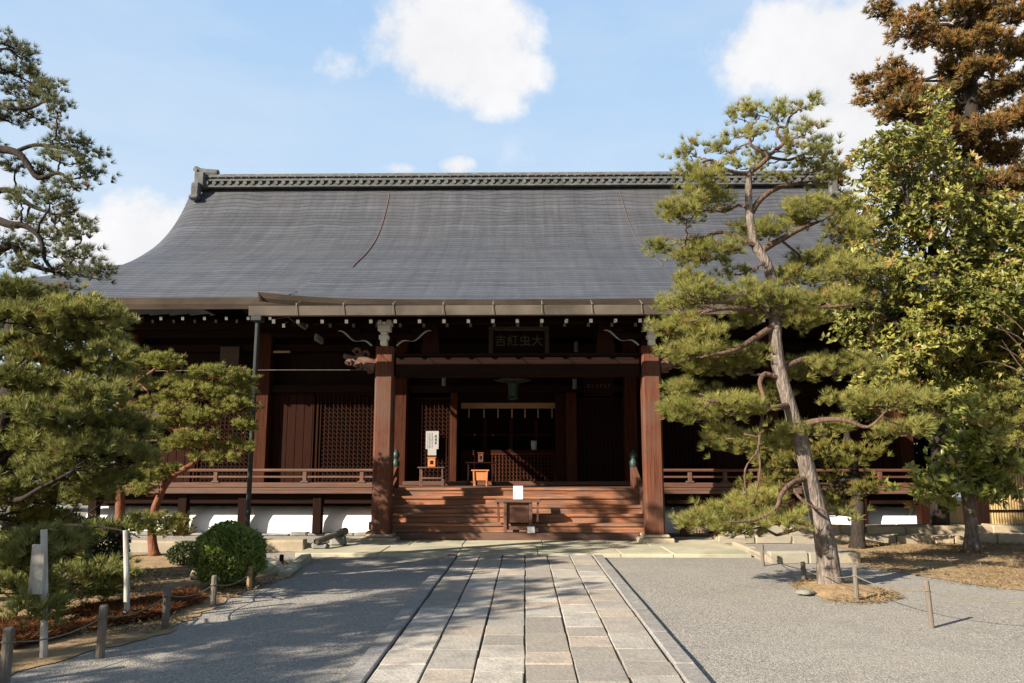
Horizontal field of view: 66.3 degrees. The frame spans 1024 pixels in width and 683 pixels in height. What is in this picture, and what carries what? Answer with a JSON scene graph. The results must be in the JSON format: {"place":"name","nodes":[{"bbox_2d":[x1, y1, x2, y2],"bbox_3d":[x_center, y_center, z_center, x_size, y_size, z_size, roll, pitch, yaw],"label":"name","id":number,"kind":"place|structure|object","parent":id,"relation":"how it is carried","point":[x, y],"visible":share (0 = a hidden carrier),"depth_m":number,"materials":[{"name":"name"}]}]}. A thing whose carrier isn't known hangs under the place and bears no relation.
{"place":"outdoors","nodes":[
{"label":"outdoors","id":0,"kind":"place"},
{"bbox_2d":[0,472,1023,682],"bbox_3d":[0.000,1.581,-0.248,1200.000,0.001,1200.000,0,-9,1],"label":"gravel ground","id":1,"kind":"structure","parent":0,"point":[720,620],"depth_m":7.75,"materials":[{"name":"grey gravel"}]},
{"bbox_2d":[0,627,14,682],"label":"fence post","id":2,"kind":"object","parent":1,"relation":"on","point":[8,641],"visible":1,"depth_m":5.79,"materials":[{"name":"grey wood"}]},
{"bbox_2d":[15,618,99,641],"bbox_3d":[-3.599,2.300,6.220,0.011,0.087,0.845,-3,-10,21],"label":"rope","id":3,"kind":"object","parent":2,"relation":"attached to","point":[59,635],"visible":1,"depth_m":6.22,"materials":[{"name":"fabric"}]},
{"bbox_2d":[0,322,110,510],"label":"evergreen tree","id":4,"kind":"object","parent":1,"relation":"on","point":[1,356],"visible":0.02,"depth_m":26.87,"materials":[{"name":"green plant"}]},
{"bbox_2d":[95,604,108,658],"bbox_3d":[-3.449,2.452,6.595,0.090,0.460,0.090,0,-9,1],"label":"fence post","id":5,"kind":"object","parent":1,"relation":"on","point":[103,616],"visible":0.94,"depth_m":6.57,"materials":[{"name":"grey wood"}]},
{"bbox_2d":[108,596,165,617],"bbox_3d":[-3.433,2.447,7.189,0.011,0.076,1.174,0,-9,2],"label":"rope","id":6,"kind":"object","parent":5,"relation":"attached to","point":[137,611],"visible":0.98,"depth_m":7.15,"materials":[{"name":"grey fabric"}]},
{"bbox_2d":[0,553,291,673],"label":"earth bed","id":7,"kind":"object","parent":1,"relation":"on","point":[25,656],"visible":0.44,"depth_m":8.05,"materials":[{"name":"brown soil"}]},
{"bbox_2d":[28,529,47,657],"bbox_3d":[-3.982,2.129,6.631,0.181,1.055,0.090,0,-9,1],"label":"signpost","id":8,"kind":"object","parent":7,"relation":"on","point":[38,577],"visible":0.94,"depth_m":6.62,"materials":[{"name":"grey wood"}]},
{"bbox_2d":[0,505,97,579],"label":"shrub","id":9,"kind":"object","parent":7,"relation":"on","point":[89,550],"visible":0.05,"depth_m":10.57,"materials":[{"name":"green plant"}]},
{"bbox_2d":[0,26,120,286],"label":"pine tree","id":10,"kind":"object","parent":7,"relation":"on","point":[42,83],"visible":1,"depth_m":10.28,"materials":[{"name":"green plant"}]},
{"bbox_2d":[0,269,174,630],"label":"pine tree","id":11,"kind":"object","parent":7,"relation":"on","point":[75,402],"visible":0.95,"depth_m":8.85,"materials":[{"name":"green plant"}]},
{"bbox_2d":[71,516,131,569],"bbox_3d":[-6.040,2.972,11.388,0.983,0.871,0.999,0,-9,1],"label":"shrub","id":12,"kind":"object","parent":7,"relation":"on","point":[111,546],"visible":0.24,"depth_m":11.23,"materials":[{"name":"green plant"}]},
{"bbox_2d":[0,585,209,648],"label":"needle litter","id":13,"kind":"object","parent":7,"relation":"on","point":[29,630],"visible":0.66,"depth_m":8.07,"materials":[{"name":"brown plant"}]},
{"bbox_2d":[123,530,129,621],"bbox_3d":[-4.000,2.430,8.134,0.140,0.925,0.061,0,-9,1],"label":"post","id":14,"kind":"object","parent":7,"relation":"on","point":[126,572],"visible":0.85,"depth_m":8.12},
{"bbox_2d":[106,348,187,542],"bbox_3d":[-6.719,1.944,13.903,1.864,3.734,1.321,0,-9,1],"label":"pine tree","id":15,"kind":"object","parent":7,"relation":"on","point":[156,359],"visible":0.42,"depth_m":14.03,"materials":[{"name":"green plant"}]},
{"bbox_2d":[161,584,171,628],"bbox_3d":[-3.418,2.639,7.752,0.090,0.450,0.090,0,-9,1],"label":"fence post","id":16,"kind":"object","parent":7,"relation":"on","point":[166,606],"visible":0.95,"depth_m":7.73,"materials":[{"name":"grey wood"}]},
{"bbox_2d":[171,585,212,596],"bbox_3d":[-3.420,2.667,8.390,0.011,0.118,1.273,0,-9,0],"label":"rope","id":17,"kind":"object","parent":16,"relation":"attached to","point":[193,594],"visible":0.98,"depth_m":8.37,"materials":[{"name":"fabric"}]},
{"bbox_2d":[61,556,291,636],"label":"ground litter","id":18,"kind":"object","parent":7,"relation":"on","point":[151,583],"visible":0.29,"depth_m":9.88,"materials":[{"name":"brown plant"}]},
{"bbox_2d":[164,541,198,565],"bbox_3d":[-5.277,3.406,12.620,0.583,0.397,0.580,0,-9,1],"label":"shrub","id":19,"kind":"object","parent":7,"relation":"on","point":[183,548],"visible":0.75,"depth_m":12.48,"materials":[{"name":"green plant"}]},
{"bbox_2d":[119,361,264,555],"bbox_3d":[-5.711,2.075,13.952,2.536,3.527,1.695,0,-9,1],"label":"pine tree","id":20,"kind":"object","parent":7,"relation":"on","point":[183,435],"visible":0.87,"depth_m":13.88,"materials":[{"name":"green plant"}]},
{"bbox_2d":[190,570,199,579],"bbox_3d":[-4.437,3.252,11.021,0.176,0.181,0.133,0,-9,1],"label":"boulder","id":21,"kind":"object","parent":7,"relation":"on","point":[192,577],"visible":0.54,"depth_m":10.95,"materials":[{"name":"stone"}]},
{"bbox_2d":[210,575,217,605],"bbox_3d":[-3.424,2.875,9.001,0.083,0.370,0.083,0,-9,1],"label":"fence post","id":22,"kind":"object","parent":7,"relation":"on","point":[214,583],"visible":0.95,"depth_m":8.98,"materials":[{"name":"grey wood"}]},
{"bbox_2d":[218,575,248,585],"bbox_3d":[-3.409,2.921,9.580,0.011,0.093,1.161,0,-9,1],"label":"rope","id":23,"kind":"object","parent":22,"relation":"attached to","point":[233,583],"visible":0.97,"depth_m":9.59,"materials":[{"name":"fabric"}]},
{"bbox_2d":[186,519,268,588],"bbox_3d":[-3.779,2.822,10.478,1.058,0.887,1.052,0,-9,1],"label":"clipped bush","id":24,"kind":"object","parent":7,"relation":"on","point":[214,541],"visible":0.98,"depth_m":10.19,"materials":[{"name":"green plant"}]},
{"bbox_2d":[257,557,284,575],"bbox_3d":[-3.577,3.309,11.514,0.464,0.243,0.414,-8,-12,40],"label":"boulder","id":25,"kind":"object","parent":7,"relation":"on","point":[272,563],"visible":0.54,"depth_m":11.41,"materials":[{"name":"stone"}]},
{"bbox_2d":[279,554,283,564],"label":"fence post","id":26,"kind":"object","parent":7,"relation":"on","point":[281,558],"visible":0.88,"depth_m":11.61,"materials":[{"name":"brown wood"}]},
{"bbox_2d":[99,538,306,551],"bbox_3d":[-7.553,3.833,14.711,7.399,0.261,0.351,0,-9,1],"label":"stone edging","id":27,"kind":"object","parent":1,"relation":"on","point":[273,544],"visible":0.14,"depth_m":14.53,"materials":[{"name":"beige stone"}]},
{"bbox_2d":[246,566,252,589],"bbox_3d":[-3.396,3.075,10.143,0.087,0.330,0.088,0,-9,1],"label":"fence post","id":28,"kind":"object","parent":1,"relation":"on","point":[249,577],"visible":0.94,"depth_m":10.12,"materials":[{"name":"beige wood"}]},
{"bbox_2d":[277,553,311,576],"bbox_3d":[-3.409,3.529,12.373,0.220,0.133,2.200,1,-9,-6],"label":"stone edging","id":29,"kind":"object","parent":1,"relation":"on","point":[295,565],"visible":0.94,"depth_m":12.03,"materials":[{"name":"grey stone"}]},
{"bbox_2d":[340,554,457,682],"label":"path kerb","id":30,"kind":"structure","parent":1,"relation":"on","point":[364,666],"depth_m":7.37,"materials":[{"name":"stone"}]},
{"bbox_2d":[0,163,1023,542],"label":"temple hall","id":31,"kind":"structure","parent":1,"relation":"on","point":[350,319],"depth_m":20.32,"materials":[{"name":"grey tile"}]},
{"bbox_2d":[134,393,194,481],"bbox_3d":[-9.080,2.542,20.482,1.480,2.370,0.050,0,-9,1],"label":"plank door","id":32,"kind":"structure","parent":31,"relation":"in","point":[174,455],"depth_m":20.39,"materials":[{"name":"brown wood"}]},
{"bbox_2d":[192,394,250,481],"bbox_3d":[-7.450,2.531,20.482,1.666,2.350,0.100,0,-9,1],"label":"lattice door","id":33,"kind":"structure","parent":31,"relation":"in","point":[225,422],"depth_m":20.42,"materials":[{"name":"brown wood"}]},
{"bbox_2d":[268,393,314,482],"bbox_3d":[-5.735,2.533,20.427,1.134,2.370,0.050,0,-9,1],"label":"plank door","id":34,"kind":"structure","parent":31,"relation":"in","point":[293,414],"depth_m":20.42,"materials":[{"name":"brown wood"}]},
{"bbox_2d":[314,393,374,482],"bbox_3d":[-4.114,2.523,20.427,1.994,2.350,0.100,0,-9,1],"label":"lattice door","id":35,"kind":"structure","parent":31,"relation":"in","point":[344,421],"depth_m":20.44,"materials":[{"name":"brown wood"}]},
{"bbox_2d":[408,397,450,480],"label":"lattice door","id":36,"kind":"structure","parent":31,"relation":"in","point":[425,413],"depth_m":20.43,"materials":[{"name":"brown wood"}]},
{"bbox_2d":[418,467,445,485],"bbox_3d":[-1.968,3.315,19.254,0.660,0.460,0.400,0,-9,1],"label":"table","id":37,"kind":"object","parent":31,"relation":"on","point":[421,477],"visible":0.95,"depth_m":19.09,"materials":[{"name":"brown wood"}]},
{"bbox_2d":[427,457,436,466],"bbox_3d":[-1.968,2.967,19.309,0.220,0.242,0.220,0,-9,1],"label":"donation box","id":38,"kind":"object","parent":37,"relation":"on","point":[431,461],"visible":1,"depth_m":19.21,"materials":[{"name":"orange wood"}]},
{"bbox_2d":[426,431,438,454],"bbox_3d":[-2.059,2.622,20.218,0.330,0.620,0.017,0,-9,1],"label":"notice","id":39,"kind":"object","parent":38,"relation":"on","point":[432,441],"visible":1,"depth_m":20.22,"materials":[{"name":"grey paper"}]},
{"bbox_2d":[471,470,489,485],"bbox_3d":[-0.772,3.352,19.279,0.440,0.394,0.340,0,-9,1],"label":"offering box","id":40,"kind":"object","parent":31,"relation":"on","point":[480,475],"visible":0.94,"depth_m":19.15,"materials":[{"name":"orange wood"}]},
{"bbox_2d":[466,462,495,485],"bbox_3d":[-0.785,3.330,19.738,0.750,0.580,0.300,0,-9,1],"label":"side table","id":41,"kind":"object","parent":31,"relation":"on","point":[479,462],"visible":1,"depth_m":19.63,"materials":[{"name":"brown wood"}]},
{"bbox_2d":[478,452,483,461],"bbox_3d":[-0.785,2.923,19.802,0.160,0.242,0.160,0,-9,1],"label":"incense case","id":42,"kind":"object","parent":41,"relation":"on","point":[480,456],"visible":0.98,"depth_m":19.74,"materials":[{"name":"red wood"}]},
{"bbox_2d":[460,453,554,480],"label":"lattice door","id":43,"kind":"structure","parent":31,"relation":"in","point":[508,466],"depth_m":20.69,"materials":[{"name":"brown wood"}]},
{"bbox_2d":[461,419,554,452],"bbox_3d":[-0.107,2.508,20.807,2.496,0.895,0.080,0,-9,1],"label":"window frame","id":44,"kind":"structure","parent":31,"relation":"in","point":[484,434],"depth_m":20.77,"materials":[{"name":"brown wood"}]},
{"bbox_2d":[494,325,530,399],"bbox_3d":[0.024,0.396,19.071,0.940,2.069,0.814,0,-9,1],"label":"hanging lantern","id":45,"kind":"object","parent":31,"relation":"hanging from","point":[512,383],"visible":0.68,"depth_m":18.86,"materials":[{"name":"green metal"}]},
{"bbox_2d":[495,499,540,532],"bbox_3d":[0.126,3.650,16.433,0.980,0.679,0.360,0,-9,1],"label":"offering table","id":46,"kind":"object","parent":31,"relation":"on","point":[517,510],"visible":0.92,"depth_m":16.32,"materials":[{"name":"brown wood"}]},
{"bbox_2d":[513,486,522,498],"bbox_3d":[0.128,3.187,16.554,0.200,0.271,0.135,0,-9,1],"label":"white card","id":47,"kind":"object","parent":46,"relation":"on","point":[517,492],"visible":0.93,"depth_m":16.51,"materials":[{"name":"paper"}]},
{"bbox_2d":[489,326,548,352],"bbox_3d":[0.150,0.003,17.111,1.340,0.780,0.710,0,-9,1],"label":"name plaque","id":48,"kind":"object","parent":31,"relation":"hanging from","point":[519,339],"visible":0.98,"depth_m":17.40,"materials":[{"name":"brown wood"}]},
{"bbox_2d":[527,527,534,532],"bbox_3d":[0.393,3.895,16.215,0.156,0.128,0.061,0,-9,1],"label":"white box","id":49,"kind":"object","parent":31,"relation":"on","point":[530,529],"visible":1,"depth_m":16.19,"materials":[{"name":"paper"}]},
{"bbox_2d":[531,440,536,449],"bbox_3d":[0.579,2.724,20.661,0.160,0.261,0.160,0,-9,1],"label":"paper lantern","id":50,"kind":"object","parent":31,"relation":"attached to","point":[533,444],"visible":1,"depth_m":20.60,"materials":[{"name":"grey paper"}]},
{"bbox_2d":[583,377,613,395],"bbox_3d":[2.225,1.158,20.165,0.760,0.480,0.070,0,-9,1],"label":"plaque","id":51,"kind":"object","parent":31,"relation":"attached to","point":[598,386],"visible":1,"depth_m":20.15,"materials":[{"name":"brown wood"}]},
{"bbox_2d":[577,397,623,480],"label":"lattice door","id":52,"kind":"structure","parent":31,"relation":"in","point":[600,456],"depth_m":20.34,"materials":[{"name":"brown wood"}]},
{"bbox_2d":[638,393,704,482],"bbox_3d":[4.116,2.502,20.292,1.661,2.350,0.100,0,-9,1],"label":"lattice door","id":53,"kind":"structure","parent":31,"relation":"in","point":[681,450],"depth_m":20.25,"materials":[{"name":"brown wood"}]},
{"bbox_2d":[704,393,763,482],"bbox_3d":[5.749,2.503,20.239,1.495,2.370,0.050,0,-9,1],"label":"plank door","id":54,"kind":"structure","parent":31,"relation":"in","point":[720,459],"depth_m":20.14,"materials":[{"name":"brown wood"}]},
{"bbox_2d":[778,392,836,482],"bbox_3d":[7.568,2.493,20.236,1.524,2.350,0.100,0,-9,1],"label":"lattice door","id":55,"kind":"structure","parent":31,"relation":"in","point":[808,407],"depth_m":20.34,"materials":[{"name":"brown wood"}]},
{"bbox_2d":[835,392,898,482],"bbox_3d":[9.128,2.495,20.184,1.487,2.370,0.050,0,-9,1],"label":"plank door","id":56,"kind":"structure","parent":31,"relation":"in","point":[882,462],"depth_m":20.14,"materials":[{"name":"brown wood"}]},
{"bbox_2d":[949,501,963,523],"bbox_3d":[9.645,3.701,16.999,0.360,0.480,0.050,0,-9,1],"label":"wooden panel","id":57,"kind":"object","parent":31,"relation":"attached to","point":[957,517],"visible":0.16,"depth_m":16.96,"materials":[{"name":"brown wood"}]},
{"bbox_2d":[295,537,751,557],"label":"stone terrace","id":58,"kind":"structure","parent":1,"relation":"on","point":[694,547],"depth_m":14.53,"materials":[{"name":"beige stone"}]},
{"bbox_2d":[311,543,329,548],"bbox_3d":[-3.546,3.791,14.532,0.315,0.126,0.238,0,-9,1],"label":"support stone","id":59,"kind":"object","parent":58,"relation":"on","point":[321,546],"visible":0.94,"depth_m":14.44,"materials":[{"name":"grey stone"}]},
{"bbox_2d":[313,527,348,544],"bbox_3d":[-3.436,3.692,14.906,0.150,0.233,1.039,-3,-9,19],"label":"log","id":60,"kind":"object","parent":59,"relation":"on","point":[344,531],"visible":1,"depth_m":14.85,"materials":[{"name":"grey wood"}]},
{"bbox_2d":[330,536,346,545],"bbox_3d":[-3.352,3.847,15.123,0.308,0.188,0.247,0,-9,1],"label":"support stone","id":61,"kind":"object","parent":58,"relation":"on","point":[340,541],"visible":0.82,"depth_m":15.03,"materials":[{"name":"grey stone"}]},
{"bbox_2d":[593,554,710,682],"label":"path kerb","id":62,"kind":"structure","parent":1,"relation":"on","point":[683,664],"depth_m":7.36,"materials":[{"name":"stone"}]},
{"bbox_2d":[732,542,766,561],"bbox_3d":[4.334,3.789,14.134,0.228,0.164,2.229,0,-9,2],"label":"stone edging","id":63,"kind":"object","parent":1,"relation":"on","point":[753,551],"visible":0.67,"depth_m":14.11,"materials":[{"name":"beige stone"}]},
{"bbox_2d":[760,544,764,565],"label":"fence post","id":64,"kind":"object","parent":1,"relation":"on","point":[762,555],"visible":0.96,"depth_m":12.52,"materials":[{"name":"brown wood"}]},
{"bbox_2d":[763,551,799,568],"bbox_3d":[4.035,3.273,11.739,0.011,0.118,1.634,0,-9,-2],"label":"rope","id":65,"kind":"object","parent":64,"relation":"attached to","point":[780,562],"visible":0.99,"depth_m":11.79,"materials":[{"name":"brown fabric"}]},
{"bbox_2d":[639,88,947,583],"bbox_3d":[3.822,-0.161,10.894,4.150,6.959,2.174,0,-9,1],"label":"pine tree","id":66,"kind":"object","parent":1,"relation":"on","point":[712,355],"visible":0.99,"depth_m":10.76,"materials":[{"name":"green plant"}]},
{"bbox_2d":[800,562,805,580],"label":"fence post","id":67,"kind":"object","parent":1,"relation":"on","point":[803,571],"visible":0.95,"depth_m":10.90,"materials":[{"name":"grey wood"}]},
{"bbox_2d":[795,588,814,594],"bbox_3d":[3.632,3.094,9.711,0.201,0.056,0.186,-8,-12,41],"label":"boulder","id":68,"kind":"object","parent":1,"relation":"on","point":[803,591],"visible":1,"depth_m":9.66,"materials":[{"name":"grey stone"}]},
{"bbox_2d":[767,550,859,563],"bbox_3d":[4.955,3.559,12.917,1.499,0.230,0.259,0,-9,1],"label":"stone edging","id":69,"kind":"object","parent":1,"relation":"on","point":[806,557],"visible":0.83,"depth_m":12.81,"materials":[{"name":"beige stone"}]},
{"bbox_2d":[794,580,892,601],"bbox_3d":[4.232,3.167,10.127,1.174,0.068,1.922,0,-9,1],"label":"earth bed","id":70,"kind":"object","parent":1,"relation":"on","point":[846,589],"visible":0.67,"depth_m":9.74,"materials":[{"name":"brown soil"}]},
{"bbox_2d":[788,574,903,605],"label":"ground litter","id":71,"kind":"object","parent":70,"relation":"on","point":[893,592],"visible":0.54,"depth_m":9.50,"materials":[{"name":"brown plant"}]},
{"bbox_2d":[852,567,858,599],"bbox_3d":[4.065,2.887,9.267,0.075,0.430,0.075,0,-9,1],"label":"fence post","id":72,"kind":"object","parent":70,"relation":"on","point":[855,583],"visible":0.95,"depth_m":9.25,"materials":[{"name":"brown wood"}]},
{"bbox_2d":[804,569,852,577],"bbox_3d":[4.064,2.978,10.105,0.011,0.162,1.688,0,-9,0],"label":"rope","id":73,"kind":"object","parent":72,"relation":"attached to","point":[830,577],"visible":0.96,"depth_m":9.91,"materials":[{"name":"beige fabric"}]},
{"bbox_2d":[714,532,1023,543],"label":"stone edging","id":74,"kind":"object","parent":1,"relation":"on","point":[912,538],"visible":0.61,"depth_m":16.01,"materials":[{"name":"beige stone"}]},
{"bbox_2d":[721,523,1023,534],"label":"stone edging","id":75,"kind":"object","parent":1,"relation":"on","point":[920,528],"visible":0.27,"depth_m":16.41,"materials":[{"name":"beige stone"}]},
{"bbox_2d":[974,480,989,524],"bbox_3d":[10.128,3.369,17.018,0.260,1.180,0.240,0,-9,1],"label":"gate post","id":76,"kind":"object","parent":75,"relation":"on","point":[982,512],"visible":0.16,"depth_m":16.85,"materials":[{"name":"brown wood"}]},
{"bbox_2d":[987,467,1023,523],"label":"bamboo fence","id":77,"kind":"object","parent":75,"relation":"on","point":[998,514],"visible":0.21,"depth_m":16.89,"materials":[{"name":"yellow wood"}]},
{"bbox_2d":[817,82,1023,524],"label":"broadleaf tree","id":78,"kind":"object","parent":1,"relation":"on","point":[954,357],"visible":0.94,"depth_m":16.57,"materials":[{"name":"green plant"}]},
{"bbox_2d":[923,580,934,628],"bbox_3d":[4.148,2.627,7.802,0.081,0.491,0.069,0,-9,1],"label":"fence post","id":79,"kind":"object","parent":1,"relation":"on","point":[926,589],"visible":0.94,"depth_m":7.79,"materials":[{"name":"brown wood"}]},
{"bbox_2d":[856,576,923,590],"bbox_3d":[4.104,2.645,8.552,0.011,0.105,1.491,0,-9,-3],"label":"rope","id":80,"kind":"object","parent":79,"relation":"attached to","point":[888,587],"visible":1,"depth_m":8.53,"materials":[{"name":"beige fabric"}]},
{"bbox_2d":[930,591,1023,602],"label":"rope","id":81,"kind":"object","parent":79,"relation":"attached to","point":[976,599],"visible":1,"depth_m":7.62,"materials":[{"name":"beige fabric"}]},
{"bbox_2d":[837,541,1023,590],"bbox_3d":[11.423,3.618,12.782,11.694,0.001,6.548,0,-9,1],"label":"earth bed","id":82,"kind":"object","parent":1,"relation":"on","point":[935,564],"visible":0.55,"depth_m":12.90,"materials":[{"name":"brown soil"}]},
{"bbox_2d":[734,432,893,548],"bbox_3d":[5.762,2.859,15.223,3.187,2.292,2.100,0,-9,1],"label":"pine tree","id":83,"kind":"object","parent":82,"relation":"on","point":[854,478],"visible":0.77,"depth_m":15.09,"materials":[{"name":"green plant"}]},
{"bbox_2d":[876,376,1023,553],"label":"broadleaf tree","id":84,"kind":"object","parent":82,"relation":"on","point":[976,457],"visible":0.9,"depth_m":14.25,"materials":[{"name":"green plant"}]},
{"bbox_2d":[848,0,1023,268],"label":"conifer tree","id":85,"kind":"object","parent":1,"relation":"on","point":[970,101],"visible":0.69,"depth_m":24.44,"materials":[{"name":"brown plant"}]},
{"bbox_2d":[921,249,1023,524],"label":"evergreen tree","id":86,"kind":"object","parent":1,"relation":"on","point":[925,450],"depth_m":19.52,"materials":[{"name":"green plant"}]},
{"bbox_2d":[0,0,1023,462],"label":"sky","id":87,"kind":"structure","parent":0,"point":[172,87],"materials":[{"name":"blue"}]},
{"bbox_2d":[365,554,684,682],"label":"stone path","id":88,"kind":"structure","parent":0,"point":[501,658],"depth_m":7.37,"materials":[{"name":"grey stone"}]},
{"bbox_2d":[834,161,857,214],"bbox_3d":[13.415,-0.638,33.101,3.954,14.775,3.502,0,-9,1],"label":"conifer tree","id":89,"kind":"object","parent":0,"point":[840,180],"visible":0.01,"depth_m":33.96,"materials":[{"name":"green plant"}]},
{"bbox_2d":[834,246,959,468],"bbox_3d":[10.728,1.056,21.554,5.110,7.822,3.880,0,-9,1],"label":"evergreen tree","id":90,"kind":"object","parent":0,"point":[921,444],"visible":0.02,"depth_m":20.90,"materials":[{"name":"green plant"}]},
{"bbox_2d":[972,304,1023,447],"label":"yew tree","id":91,"kind":"object","parent":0,"point":[1017,417],"visible":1,"depth_m":12.97,"materials":[{"name":"green plant"}]}
]}

